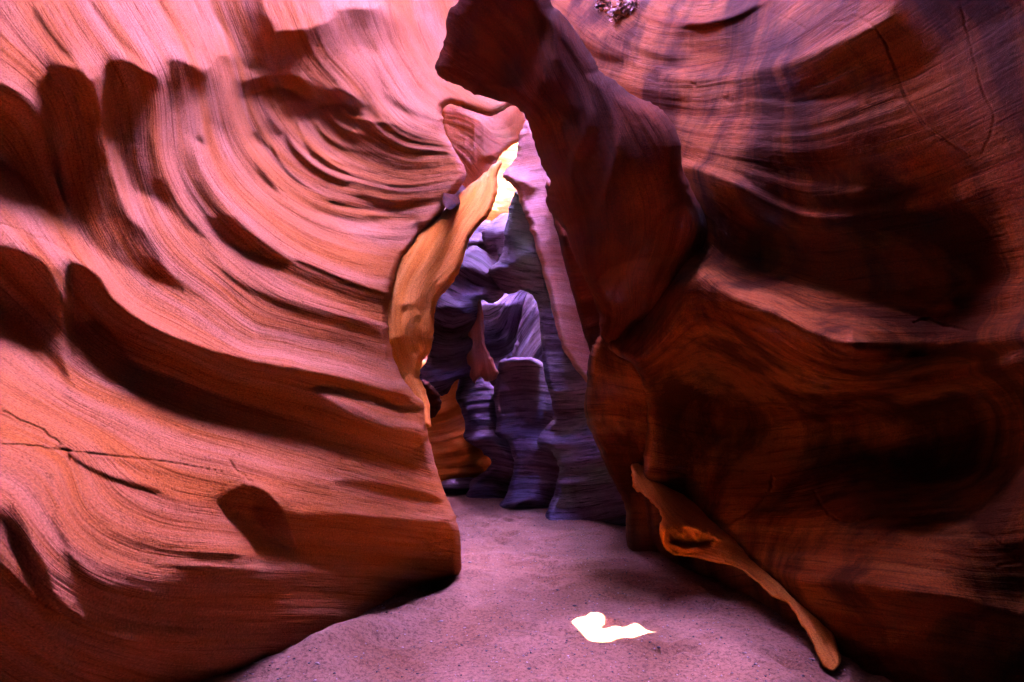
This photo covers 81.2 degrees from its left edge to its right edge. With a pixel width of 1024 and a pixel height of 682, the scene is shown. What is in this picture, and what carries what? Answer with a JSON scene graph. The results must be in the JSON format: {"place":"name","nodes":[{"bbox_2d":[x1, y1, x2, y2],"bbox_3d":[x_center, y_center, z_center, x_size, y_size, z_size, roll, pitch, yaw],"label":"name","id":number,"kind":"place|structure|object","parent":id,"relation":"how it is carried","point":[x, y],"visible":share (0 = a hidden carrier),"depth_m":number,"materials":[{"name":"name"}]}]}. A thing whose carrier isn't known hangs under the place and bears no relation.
{"place":"outdoors","nodes":[
{"label":"outdoors","id":0,"kind":"place"},
{"bbox_2d":[0,0,513,681],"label":"canyon wall","id":1,"kind":"structure","parent":0,"point":[216,454],"depth_m":3.25,"materials":[{"name":"stone"}]},
{"bbox_2d":[421,379,441,417],"bbox_3d":[-1.022,0.710,7.355,0.313,0.493,0.838,1,-7,-7],"label":"rock outcrop","id":2,"kind":"object","parent":1,"relation":"attached to","point":[434,399],"visible":0.64,"depth_m":7.11,"materials":[{"name":"brown stone"}]},
{"bbox_2d":[388,160,501,427],"bbox_3d":[-0.610,-0.781,5.949,0.879,3.222,2.707,-3,-7,22],"label":"rock fin","id":3,"kind":"object","parent":1,"relation":"attached to","point":[428,269],"visible":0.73,"depth_m":5.01,"materials":[{"name":"orange stone"}]},
{"bbox_2d":[442,185,465,209],"bbox_3d":[-0.625,-1.715,6.690,0.300,2.068,4.613,0,-7,-4],"label":"boulder","id":4,"kind":"object","parent":3,"relation":"on","point":[450,201],"visible":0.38,"depth_m":5.30,"materials":[{"name":"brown stone"}]},
{"bbox_2d":[419,245,503,395],"bbox_3d":[-0.750,-0.419,9.140,1.411,2.692,2.373,0,-7,0],"label":"rock outcrop","id":5,"kind":"object","parent":1,"relation":"attached to","point":[445,367],"visible":0.78,"depth_m":8.39,"materials":[{"name":"stone"}]},
{"bbox_2d":[466,220,497,260],"bbox_3d":[-0.490,-1.816,10.942,0.802,1.407,1.795,0,-7,0],"label":"rock ledge","id":6,"kind":"object","parent":5,"relation":"on","point":[475,239],"visible":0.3,"depth_m":10.24,"materials":[{"name":"stone"}]},
{"bbox_2d":[467,299,498,383],"bbox_3d":[-0.441,-0.064,8.813,0.518,1.393,0.713,0,-7,0],"label":"rock fin","id":7,"kind":"object","parent":5,"relation":"attached to","point":[480,362],"visible":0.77,"depth_m":8.53,"materials":[{"name":"stone"}]},
{"bbox_2d":[481,213,507,258],"bbox_3d":[-0.243,-1.810,10.196,0.565,1.202,1.297,0,-7,0],"label":"rock slab","id":8,"kind":"object","parent":5,"relation":"on","point":[492,232],"visible":0.61,"depth_m":9.66,"materials":[{"name":"stone"}]},
{"bbox_2d":[442,104,526,187],"bbox_3d":[-0.459,-3.178,9.105,1.488,3.268,3.355,0,-7,0],"label":"rock buttress","id":9,"kind":"object","parent":1,"relation":"attached to","point":[481,143],"visible":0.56,"depth_m":8.21,"materials":[{"name":"pink stone"}]},
{"bbox_2d":[486,143,517,220],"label":"rock cliff","id":10,"kind":"structure","parent":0,"point":[504,196],"depth_m":14.19,"materials":[{"name":"gold stone"}]},
{"bbox_2d":[200,494,891,681],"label":"sand floor","id":11,"kind":"structure","parent":0,"point":[572,572],"depth_m":3.52,"materials":[{"name":"sand"}]},
{"bbox_2d":[421,360,490,481],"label":"rock wall","id":12,"kind":"structure","parent":11,"relation":"on","point":[456,454],"depth_m":9.91,"materials":[{"name":"brown stone"}]},
{"bbox_2d":[441,477,473,494],"bbox_3d":[-0.929,2.385,9.736,0.713,0.380,1.708,0,-7,0],"label":"boulder","id":13,"kind":"object","parent":11,"relation":"on","point":[458,486],"visible":0.64,"depth_m":9.04,"materials":[{"name":"stone"}]},
{"bbox_2d":[456,376,513,498],"bbox_3d":[-0.323,1.529,9.559,1.275,2.569,2.144,0,-7,0],"label":"rock pillar","id":14,"kind":"object","parent":11,"relation":"on","point":[476,402],"visible":0.52,"depth_m":8.85,"materials":[{"name":"stone"}]},
{"bbox_2d":[481,256,526,386],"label":"rock wall","id":15,"kind":"structure","parent":11,"relation":"on","point":[502,317],"depth_m":11.33,"materials":[{"name":"stone"}]},
{"bbox_2d":[511,292,542,362],"bbox_3d":[0.361,-0.152,10.773,1.069,2.781,2.086,0,-7,0],"label":"rock slab","id":16,"kind":"object","parent":15,"relation":"on","point":[528,343],"visible":0.19,"depth_m":10.02,"materials":[{"name":"stone"}]},
{"bbox_2d":[493,357,558,508],"bbox_3d":[0.259,1.530,8.640,1.287,2.697,1.795,0,-7,0],"label":"rock pillar","id":17,"kind":"object","parent":11,"relation":"on","point":[522,399],"visible":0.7,"depth_m":8.30,"materials":[{"name":"stone"}]},
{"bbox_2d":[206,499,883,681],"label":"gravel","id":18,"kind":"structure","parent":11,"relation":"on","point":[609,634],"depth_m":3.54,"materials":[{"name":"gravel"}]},
{"bbox_2d":[488,191,625,525],"bbox_3d":[0.601,0.132,7.820,2.922,5.182,1.493,-6,-9,43],"label":"rock pillar","id":19,"kind":"object","parent":11,"relation":"on","point":[586,489],"visible":0.66,"depth_m":7.09,"materials":[{"name":"stone"}]},
{"bbox_2d":[503,121,589,381],"bbox_3d":[0.466,-1.352,7.547,1.835,3.880,1.217,-4,-8,33],"label":"rock pillar","id":20,"kind":"object","parent":19,"relation":"on","point":[525,176],"visible":0.68,"depth_m":6.93,"materials":[{"name":"stone"}]},
{"bbox_2d":[545,181,599,352],"bbox_3d":[0.819,-0.737,6.501,0.932,2.478,1.554,0,-7,0],"label":"rock fin","id":21,"kind":"object","parent":19,"relation":"attached to","point":[588,314],"visible":0.36,"depth_m":6.03,"materials":[{"name":"brown stone"}]},
{"bbox_2d":[584,336,659,551],"bbox_3d":[1.376,1.379,5.823,1.398,2.931,2.029,0,-7,0],"label":"rock buttress","id":22,"kind":"object","parent":11,"relation":"on","point":[615,407],"visible":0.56,"depth_m":5.29,"materials":[{"name":"red stone"}]},
{"bbox_2d":[631,463,840,670],"bbox_3d":[1.661,1.527,4.415,1.329,1.084,3.105,0,-7,0],"label":"rock ribbon","id":23,"kind":"object","parent":11,"relation":"on","point":[688,527],"visible":0.59,"depth_m":4.30,"materials":[{"name":"stone"}]},
{"bbox_2d":[550,0,1023,681],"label":"canyon wall","id":24,"kind":"structure","parent":0,"point":[820,346],"depth_m":3.30,"materials":[{"name":"red stone"}]},
{"bbox_2d":[435,0,706,343],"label":"rock arch","id":25,"kind":"object","parent":24,"relation":"attached to","point":[624,207],"visible":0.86,"depth_m":4.14,"materials":[{"name":"brown stone"}]},
{"bbox_2d":[594,0,610,10],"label":"dry bush","id":26,"kind":"object","parent":24,"relation":"on","point":[599,4],"visible":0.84,"depth_m":6.95,"materials":[{"name":"brown plant"}]},
{"bbox_2d":[602,0,640,21],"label":"dry bush","id":27,"kind":"object","parent":24,"relation":"on","point":[622,9],"visible":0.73,"depth_m":6.49,"materials":[{"name":"brown plant"}]}
]}

